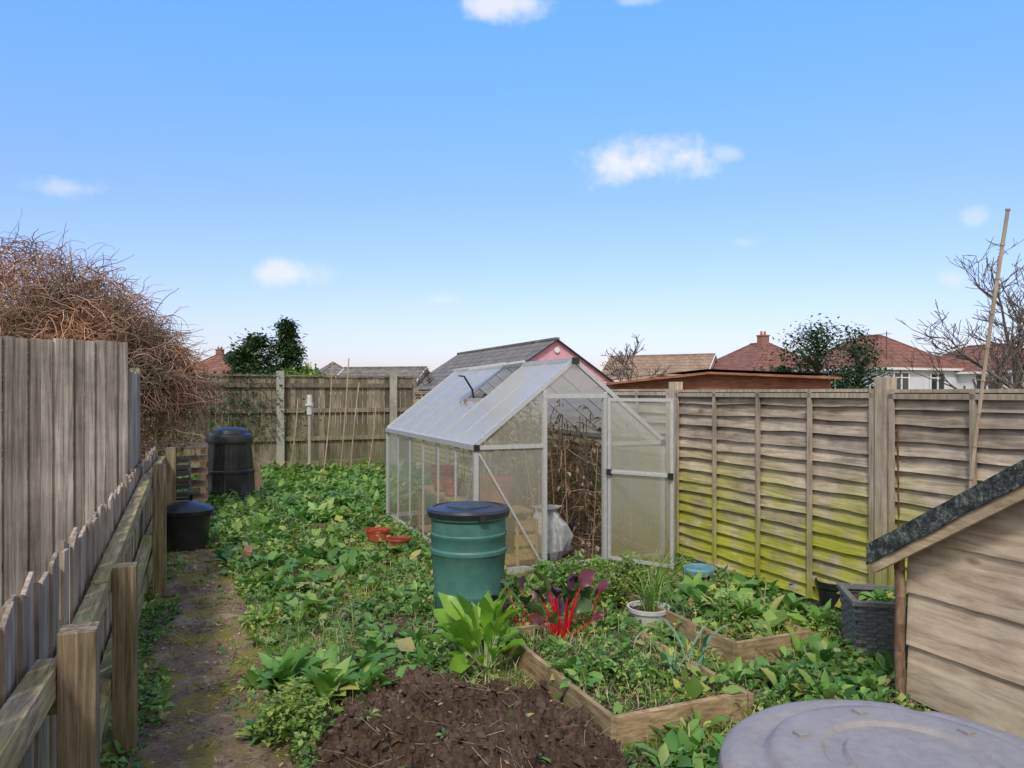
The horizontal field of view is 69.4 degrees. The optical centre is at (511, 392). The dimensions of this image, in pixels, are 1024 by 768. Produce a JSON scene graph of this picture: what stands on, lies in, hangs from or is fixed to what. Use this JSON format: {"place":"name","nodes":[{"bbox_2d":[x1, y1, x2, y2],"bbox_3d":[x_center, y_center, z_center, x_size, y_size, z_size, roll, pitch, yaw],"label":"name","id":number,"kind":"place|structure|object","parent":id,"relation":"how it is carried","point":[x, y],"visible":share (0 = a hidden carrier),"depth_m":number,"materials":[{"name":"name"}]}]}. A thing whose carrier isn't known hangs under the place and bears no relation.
{"place":"outdoors","nodes":[
{"label":"outdoors","id":0,"kind":"place"},
{"bbox_2d":[176,457,192,500],"bbox_3d":[-4.218,1.342,9.274,0.375,1.032,0.423,0,0,-29],"label":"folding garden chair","id":1,"kind":"object","parent":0,"point":[188,486],"visible":0.38,"depth_m":9.38,"materials":[{"name":"black plastic"}]},
{"bbox_2d":[127,548,297,767],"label":"garden path","id":2,"kind":"structure","parent":0,"point":[228,744],"depth_m":4.59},
{"bbox_2d":[132,551,288,767],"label":"path pebbles","id":3,"kind":"object","parent":2,"relation":"on","point":[201,670],"visible":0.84,"depth_m":5.40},
{"bbox_2d":[215,379,234,408],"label":"walls","id":4,"kind":"structure","parent":0,"point":[222,396],"depth_m":75.11,"materials":[{"name":"brick"}]},
{"bbox_2d":[193,353,238,377],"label":"roof","id":5,"kind":"structure","parent":4,"relation":"on","point":[217,358],"depth_m":76.18,"materials":[{"name":"red tile"}]},
{"bbox_2d":[215,346,224,355],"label":"chimney","id":6,"kind":"object","parent":5,"relation":"on","point":[218,350],"visible":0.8,"depth_m":77.70,"materials":[{"name":"brick"}]},
{"bbox_2d":[52,413,940,767],"bbox_3d":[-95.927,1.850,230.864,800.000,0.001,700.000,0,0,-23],"label":"ground","id":7,"kind":"structure","parent":0,"point":[142,659],"depth_m":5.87,"materials":[{"name":"plant"}]},
{"bbox_2d":[0,336,139,622],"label":"tall board fence","id":8,"kind":"object","parent":7,"relation":"on","point":[28,473],"visible":0.56,"depth_m":5.84,"materials":[{"name":"grey wood"}]},
{"bbox_2d":[0,445,175,767],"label":"wooden fence","id":9,"kind":"object","parent":7,"relation":"on","point":[68,657],"visible":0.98,"depth_m":3.09,"materials":[{"name":"brown wood"}]},
{"bbox_2d":[0,208,231,509],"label":"dry bramble thicket","id":10,"kind":"object","parent":7,"relation":"on","point":[169,373],"visible":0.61,"depth_m":9.77,"materials":[{"name":"brown plant"}]},
{"bbox_2d":[140,443,207,502],"bbox_3d":[-5.327,1.295,11.648,1.000,0.910,1.000,0,0,-23],"label":"wooden pallet stack","id":11,"kind":"object","parent":7,"relation":"on","point":[201,483],"visible":0.38,"depth_m":11.61,"materials":[{"name":"brown wood"}]},
{"bbox_2d":[166,500,216,551],"bbox_3d":[-3.850,1.562,8.750,0.608,0.555,0.608,0,0,-40],"label":"black dustbin","id":12,"kind":"object","parent":7,"relation":"on","point":[187,525],"visible":0.89,"depth_m":8.54,"materials":[{"name":"plastic"}]},
{"bbox_2d":[205,427,254,499],"bbox_3d":[-4.920,1.225,12.900,0.874,1.250,0.874,0,0,-29],"label":"compost bin","id":13,"kind":"object","parent":7,"relation":"on","point":[229,464],"visible":0.77,"depth_m":12.58,"materials":[{"name":"black plastic"}]},
{"bbox_2d":[52,371,416,468],"bbox_3d":[-6.628,0.670,16.944,9.162,2.360,0.180,0,0,-23],"label":"close board fence","id":14,"kind":"object","parent":7,"relation":"on","point":[393,395],"visible":0.46,"depth_m":17.78,"materials":[{"name":"brown wood"}]},
{"bbox_2d":[141,371,337,455],"bbox_3d":[-6.677,0.618,16.767,5.383,2.221,0.383,0,0,-23],"label":"climbing plant","id":15,"kind":"object","parent":14,"relation":"attached to","point":[236,403],"visible":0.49,"depth_m":17.00,"materials":[{"name":"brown plant"}]},
{"bbox_2d":[213,342,258,421],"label":"evergreen tree","id":16,"kind":"object","parent":7,"relation":"on","point":[227,361],"visible":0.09,"depth_m":42.50,"materials":[{"name":"green plant"}]},
{"bbox_2d":[242,545,252,559],"bbox_3d":[-2.840,1.716,7.948,0.090,0.090,0.220,12,2,-17],"label":"loose brick","id":17,"kind":"object","parent":7,"relation":"on","point":[248,549],"visible":0.84,"depth_m":7.86,"materials":[{"name":"brick"}]},
{"bbox_2d":[219,327,286,424],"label":"evergreen tree","id":18,"kind":"object","parent":7,"relation":"on","point":[251,347],"visible":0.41,"depth_m":40.53,"materials":[{"name":"green plant"}]},
{"bbox_2d":[253,457,262,491],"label":"timber offcuts","id":19,"kind":"object","parent":7,"relation":"on","point":[257,475],"visible":0.34,"depth_m":13.25,"materials":[{"name":"brown wood"}]},
{"bbox_2d":[247,315,309,425],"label":"conifer tree","id":20,"kind":"object","parent":7,"relation":"on","point":[286,336],"visible":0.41,"depth_m":40.67,"materials":[{"name":"green plant"}]},
{"bbox_2d":[233,676,335,747],"bbox_3d":[-1.197,1.723,3.938,0.459,0.407,0.522,0,0,25],"label":"seedling bush","id":21,"kind":"object","parent":7,"relation":"on","point":[279,700],"visible":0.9,"depth_m":3.90,"materials":[{"name":"green plant"}]},
{"bbox_2d":[273,362,338,396],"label":"clipped hedge","id":22,"kind":"object","parent":7,"relation":"on","point":[314,371],"visible":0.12,"depth_m":20.48,"materials":[{"name":"green plant"}]},
{"bbox_2d":[305,395,313,473],"bbox_3d":[-4.600,0.950,16.800,0.171,1.800,0.180,0,0,0],"label":"downpipe post","id":23,"kind":"object","parent":7,"relation":"on","point":[309,404],"visible":0.91,"depth_m":16.77,"materials":[{"name":"plastic"}]},
{"bbox_2d":[301,362,343,406],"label":"grey roof bungalow","id":24,"kind":"object","parent":7,"relation":"on","point":[337,369],"visible":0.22,"depth_m":63.57,"materials":[{"name":"tile"}]},
{"bbox_2d":[290,358,376,469],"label":"bamboo canes","id":25,"kind":"object","parent":7,"relation":"on","point":[344,422],"visible":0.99,"depth_m":16.89,"materials":[{"name":"beige wood"}]},
{"bbox_2d":[324,366,429,423],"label":"grey roof bungalow","id":26,"kind":"object","parent":7,"relation":"on","point":[413,371],"visible":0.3,"depth_m":45.96,"materials":[{"name":"tile"}]},
{"bbox_2d":[365,527,390,541],"bbox_3d":[-1.620,1.722,8.950,0.318,0.145,0.204,0,0,0],"label":"red plant pot","id":27,"kind":"object","parent":7,"relation":"on","point":[372,533],"visible":0.96,"depth_m":8.88,"materials":[{"name":"plastic"}]},
{"bbox_2d":[386,535,409,547],"bbox_3d":[-1.300,1.718,8.450,0.276,0.115,0.276,0,0,0],"label":"red plant pot","id":28,"kind":"object","parent":7,"relation":"on","point":[394,540],"visible":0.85,"depth_m":8.38,"materials":[{"name":"plastic"}]},
{"bbox_2d":[418,366,434,384],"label":"bare tree","id":29,"kind":"object","parent":7,"relation":"on","point":[429,379],"visible":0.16,"depth_m":42.45,"materials":[{"name":"brown plant"}]},
{"bbox_2d":[424,608,483,656],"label":"swiss chard plant","id":30,"kind":"object","parent":7,"relation":"on","point":[441,615],"visible":0.28,"depth_m":5.22,"materials":[{"name":"green plant"}]},
{"bbox_2d":[427,501,509,620],"bbox_3d":[-0.352,1.370,6.044,0.679,0.921,0.693,0,0,-23],"label":"water butt","id":31,"kind":"object","parent":7,"relation":"on","point":[468,548],"visible":0.89,"depth_m":5.79,"materials":[{"name":"teal plastic"}]},
{"bbox_2d":[316,668,628,767],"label":"soil patch","id":32,"kind":"object","parent":7,"relation":"on","point":[459,757],"visible":0.46,"depth_m":3.76,"materials":[{"name":"brown soil"}]},
{"bbox_2d":[309,666,637,767],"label":"soil clods","id":33,"kind":"object","parent":32,"relation":"on","point":[584,759],"visible":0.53,"depth_m":3.78,"materials":[{"name":"brown soil"}]},
{"bbox_2d":[417,484,532,564],"bbox_3d":[-0.522,1.548,8.852,0.590,0.605,2.450,0,0,-23],"label":"greenhouse staging bench","id":34,"kind":"object","parent":7,"relation":"on","point":[510,553],"visible":0.37,"depth_m":8.77,"materials":[{"name":"grey metal"}]},
{"bbox_2d":[432,585,526,672],"bbox_3d":[-0.221,1.585,4.967,0.694,0.542,0.687,0,0,-24],"label":"swiss chard plant","id":35,"kind":"object","parent":7,"relation":"on","point":[487,612],"visible":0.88,"depth_m":4.88,"materials":[{"name":"green plant"}]},
{"bbox_2d":[243,488,770,674],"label":"tall leafy weeds","id":36,"kind":"object","parent":7,"relation":"on","point":[342,639],"visible":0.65,"depth_m":5.74,"materials":[{"name":"green plant"}]},
{"bbox_2d":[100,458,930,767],"bbox_3d":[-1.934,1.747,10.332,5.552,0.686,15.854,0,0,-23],"label":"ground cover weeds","id":37,"kind":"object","parent":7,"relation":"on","point":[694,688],"visible":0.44,"depth_m":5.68,"materials":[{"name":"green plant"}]},
{"bbox_2d":[417,337,614,390],"bbox_3d":[-0.663,-0.340,40.505,7.080,4.380,14.462,0,0,-23],"label":"pink bungalow","id":38,"kind":"object","parent":7,"relation":"on","point":[546,349],"visible":0.3,"depth_m":37.22,"materials":[{"name":"grey tile"}]},
{"bbox_2d":[492,575,555,625],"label":"rainbow chard plant","id":39,"kind":"object","parent":7,"relation":"on","point":[534,595],"visible":0.55,"depth_m":5.86,"materials":[{"name":"green plant"}]},
{"bbox_2d":[385,357,673,573],"bbox_3d":[0.044,0.728,9.315,2.278,2.244,4.591,0,0,-23],"label":"greenhouse","id":40,"kind":"object","parent":7,"relation":"on","point":[440,413],"visible":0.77,"depth_m":8.49,"materials":[{"name":"glass"}]},
{"bbox_2d":[429,464,515,504],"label":"terracotta plant pots","id":41,"kind":"object","parent":40,"relation":"on","point":[489,490],"visible":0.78,"depth_m":8.22,"materials":[{"name":"orange ceramic"}]},
{"bbox_2d":[515,514,537,565],"bbox_3d":[0.082,1.565,7.920,0.270,0.470,0.435,0,0,-23],"label":"wooden crate","id":42,"kind":"object","parent":40,"relation":"on","point":[524,553],"visible":0.88,"depth_m":7.73,"materials":[{"name":"brown wood"}]},
{"bbox_2d":[450,393,642,553],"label":"dried tomato vines","id":43,"kind":"object","parent":40,"relation":"in","point":[534,486],"visible":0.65,"depth_m":9.08,"materials":[{"name":"brown plant"}]},
{"bbox_2d":[530,504,572,560],"bbox_3d":[0.405,1.550,8.241,0.518,0.560,0.532,0,0,-23],"label":"plastic sack","id":44,"kind":"object","parent":40,"relation":"on","point":[559,538],"visible":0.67,"depth_m":8.09,"materials":[{"name":"white plastic"}]},
{"bbox_2d":[606,398,673,568],"bbox_3d":[1.332,0.925,7.725,0.750,1.730,0.059,0,0,35],"label":"door","id":45,"kind":"structure","parent":40,"relation":"in","point":[670,476],"depth_m":7.69,"materials":[{"name":"metal"}]},
{"bbox_2d":[138,524,938,767],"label":"dead stalks","id":46,"kind":"object","parent":7,"relation":"on","point":[417,663],"visible":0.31,"depth_m":4.90,"materials":[{"name":"plant"}]},
{"bbox_2d":[151,526,932,767],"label":"fallen leaves","id":47,"kind":"object","parent":7,"relation":"on","point":[279,764],"visible":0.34,"depth_m":4.88,"materials":[{"name":"brown plant"}]},
{"bbox_2d":[192,462,906,767],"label":"broad leaf weeds","id":48,"kind":"object","parent":7,"relation":"on","point":[342,677],"visible":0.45,"depth_m":5.41,"materials":[{"name":"green plant"}]},
{"bbox_2d":[538,549,609,596],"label":"herb bush","id":49,"kind":"object","parent":7,"relation":"on","point":[560,580],"visible":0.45,"depth_m":6.69,"materials":[{"name":"green plant"}]},
{"bbox_2d":[544,573,623,621],"bbox_3d":[0.529,1.579,5.634,0.575,0.487,0.494,0,0,0],"label":"rainbow chard plant","id":50,"kind":"object","parent":7,"relation":"on","point":[602,585],"visible":0.49,"depth_m":5.59,"materials":[{"name":"purple plant"}]},
{"bbox_2d":[593,549,653,611],"bbox_3d":[0.952,1.643,6.341,0.599,0.589,0.548,0,0,0],"label":"herb bush","id":51,"kind":"object","parent":7,"relation":"on","point":[616,584],"visible":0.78,"depth_m":6.30,"materials":[{"name":"green plant"}]},
{"bbox_2d":[498,617,753,744],"bbox_3d":[0.638,1.780,4.758,0.930,0.180,1.602,0,0,-23],"label":"raised bed","id":52,"kind":"object","parent":7,"relation":"on","point":[625,728],"visible":0.34,"depth_m":4.17,"materials":[{"name":"brown wood"}]},
{"bbox_2d":[523,569,604,637],"bbox_3d":[0.359,1.532,5.319,0.532,0.486,0.437,0,0,-36],"label":"rainbow chard plant","id":53,"kind":"object","parent":52,"relation":"on","point":[583,604],"visible":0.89,"depth_m":5.29,"materials":[{"name":"red plant"}]},
{"bbox_2d":[619,627,641,648],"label":"leek plant","id":54,"kind":"object","parent":52,"relation":"on","point":[631,636],"visible":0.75,"depth_m":5.04,"materials":[{"name":"green plant"}]},
{"bbox_2d":[665,644,703,674],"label":"leek plant","id":55,"kind":"object","parent":52,"relation":"on","point":[675,665],"visible":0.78,"depth_m":4.51,"materials":[{"name":"green plant"}]},
{"bbox_2d":[655,614,734,664],"bbox_3d":[1.143,1.600,4.781,0.550,0.280,0.326,0,0,28],"label":"leek plant","id":56,"kind":"object","parent":52,"relation":"on","point":[705,642],"visible":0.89,"depth_m":4.75,"materials":[{"name":"green plant"}]},
{"bbox_2d":[600,334,671,380],"bbox_3d":[6.146,-0.536,38.025,3.416,4.808,3.751,0,0,0],"label":"bare tree","id":57,"kind":"object","parent":7,"relation":"on","point":[625,367],"visible":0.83,"depth_m":37.36,"materials":[{"name":"brown plant"}]},
{"bbox_2d":[627,600,669,625],"bbox_3d":[1.080,1.768,5.850,0.339,0.155,0.339,0,0,0],"label":"plant pot","id":58,"kind":"object","parent":7,"relation":"on","point":[648,616],"visible":0.54,"depth_m":5.74,"materials":[{"name":"ceramic"}]},
{"bbox_2d":[624,572,675,610],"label":"onion plant","id":59,"kind":"object","parent":58,"relation":"in","point":[650,601],"visible":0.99,"depth_m":5.84,"materials":[{"name":"green plant"}]},
{"bbox_2d":[604,567,696,653],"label":"buttercup flowers","id":60,"kind":"object","parent":7,"relation":"on","point":[650,634],"visible":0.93,"depth_m":5.00,"materials":[{"name":"yellow plant"}]},
{"bbox_2d":[601,353,717,381],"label":"cream bungalow","id":61,"kind":"object","parent":7,"relation":"on","point":[684,362],"visible":0.17,"depth_m":60.45,"materials":[{"name":"beige tile"}]},
{"bbox_2d":[683,563,715,576],"bbox_3d":[1.860,1.765,7.350,0.320,0.070,0.320,0,0,0],"label":"blue bucket lid","id":62,"kind":"object","parent":7,"relation":"on","point":[696,568],"visible":0.86,"depth_m":7.30,"materials":[{"name":"plastic"}]},
{"bbox_2d":[618,582,814,663],"bbox_3d":[1.540,1.780,5.831,0.720,0.180,1.512,0,0,-23],"label":"raised bed","id":63,"kind":"object","parent":7,"relation":"on","point":[733,650],"visible":0.36,"depth_m":5.19,"materials":[{"name":"brown wood"}]},
{"bbox_2d":[608,538,694,588],"bbox_3d":[1.210,1.531,6.497,0.883,0.538,0.634,0,0,0],"label":"onion plant","id":64,"kind":"object","parent":63,"relation":"on","point":[661,576],"visible":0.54,"depth_m":6.53,"materials":[{"name":"green plant"}]},
{"bbox_2d":[413,377,1023,607],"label":"waney lap fence","id":65,"kind":"object","parent":7,"relation":"on","point":[798,488],"visible":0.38,"depth_m":6.59,"materials":[{"name":"brown wood"}]},
{"bbox_2d":[602,369,841,389],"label":"stained garden shed","id":66,"kind":"structure","parent":7,"relation":"on","point":[712,379],"depth_m":13.00,"materials":[{"name":"brown wood"}]},
{"bbox_2d":[752,364,791,377],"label":"distant shrub","id":67,"kind":"object","parent":7,"relation":"on","point":[779,368],"visible":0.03,"depth_m":23.89,"materials":[{"name":"green plant"}]},
{"bbox_2d":[749,313,887,388],"bbox_3d":[9.704,-0.331,23.639,3.905,4.365,3.781,0,0,0],"label":"evergreen tree","id":68,"kind":"object","parent":7,"relation":"on","point":[818,354],"visible":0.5,"depth_m":23.13,"materials":[{"name":"green plant"}]},
{"bbox_2d":[815,577,841,610],"bbox_3d":[2.750,1.722,6.300,0.318,0.245,0.318,0,0,0],"label":"black plant pot","id":69,"kind":"object","parent":7,"relation":"on","point":[827,592],"visible":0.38,"depth_m":6.20,"materials":[{"name":"plastic"}]},
{"bbox_2d":[826,322,902,388],"bbox_3d":[11.439,-0.224,23.939,2.716,4.152,2.602,0,0,0],"label":"evergreen tree","id":70,"kind":"object","parent":7,"relation":"on","point":[855,346],"visible":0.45,"depth_m":23.82,"materials":[{"name":"green plant"}]},
{"bbox_2d":[718,699,1023,767],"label":"grey compost bin","id":71,"kind":"object","parent":7,"relation":"on","point":[834,733],"visible":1,"depth_m":1.96,"materials":[{"name":"plastic"}]},
{"bbox_2d":[836,583,907,665],"bbox_3d":[2.600,1.620,5.180,0.510,0.420,0.510,0,0,12],"label":"square planter","id":72,"kind":"object","parent":7,"relation":"on","point":[869,624],"visible":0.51,"depth_m":4.99,"materials":[{"name":"grey wicker"}]},
{"bbox_2d":[859,587,907,614],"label":"planter plants","id":73,"kind":"object","parent":72,"relation":"in","point":[880,594],"visible":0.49,"depth_m":5.24,"materials":[{"name":"green plant"}]},
{"bbox_2d":[802,369,957,388],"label":"walls","id":74,"kind":"structure","parent":7,"relation":"on","point":[917,381],"depth_m":46.61,"materials":[{"name":"white paint"}]},
{"bbox_2d":[787,334,965,370],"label":"roof","id":75,"kind":"structure","parent":74,"relation":"on","point":[895,348],"depth_m":47.56,"materials":[{"name":"red tile"}]},
{"bbox_2d":[809,372,945,388],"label":"windows","id":76,"kind":"structure","parent":74,"relation":"attached to","point":[904,381],"depth_m":46.07,"materials":[{"name":"white glass"}]},
{"bbox_2d":[897,386,965,526],"bbox_3d":[3.149,0.900,5.561,0.463,1.900,0.015,0,0,16],"label":"rusty cane","id":77,"kind":"object","parent":7,"relation":"on","point":[964,387],"visible":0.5,"depth_m":5.62,"materials":[{"name":"metal"}]},
{"bbox_2d":[866,459,1023,738],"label":"timber shed","id":78,"kind":"structure","parent":7,"relation":"on","point":[963,553],"depth_m":4.03,"materials":[{"name":"brown wood"}]},
{"bbox_2d":[881,254,1023,388],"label":"bare tree","id":79,"kind":"object","parent":7,"relation":"on","point":[1007,357],"visible":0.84,"depth_m":18.38,"materials":[{"name":"brown plant"}]},
{"bbox_2d":[895,299,1023,388],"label":"bare tree","id":80,"kind":"object","parent":7,"relation":"on","point":[960,354],"visible":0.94,"depth_m":17.26,"materials":[{"name":"brown plant"}]},
{"bbox_2d":[946,237,1023,388],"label":"bare tree","id":81,"kind":"object","parent":7,"relation":"on","point":[1016,367],"visible":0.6,"depth_m":19.11,"materials":[{"name":"brown plant"}]},
{"bbox_2d":[968,208,1010,488],"bbox_3d":[3.026,0.347,4.790,0.059,3.009,0.366,0,0,-28],"label":"bamboo cane","id":82,"kind":"object","parent":7,"relation":"on","point":[988,340],"visible":0.63,"depth_m":4.73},
{"bbox_2d":[958,373,1023,388],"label":"walls","id":83,"kind":"structure","parent":7,"relation":"on","point":[965,380],"depth_m":47.23,"materials":[{"name":"white paint"}]},
{"bbox_2d":[939,343,1023,373],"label":"roof","id":84,"kind":"structure","parent":83,"relation":"on","point":[967,363],"depth_m":48.32,"materials":[{"name":"red tile"}]},
{"bbox_2d":[975,374,994,388],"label":"windows","id":85,"kind":"structure","parent":83,"relation":"attached to","point":[978,383],"depth_m":46.47,"materials":[{"name":"grey glass"}]},
{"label":"walls","id":86,"kind":"object","parent":7,"relation":"on","visible":0},
{"bbox_2d":[712,343,801,370],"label":"roof","id":87,"kind":"structure","parent":86,"relation":"on","point":[739,359],"depth_m":57.73,"materials":[{"name":"red tile"}]},
{"bbox_2d":[756,331,769,348],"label":"chimney","id":88,"kind":"object","parent":87,"relation":"on","point":[762,340],"visible":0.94,"depth_m":58.35,"materials":[{"name":"brick"}]},
{"bbox_2d":[0,0,1023,371],"label":"sky","id":89,"kind":"structure","parent":0,"point":[403,182],"materials":[{"name":"blue"}]}
]}

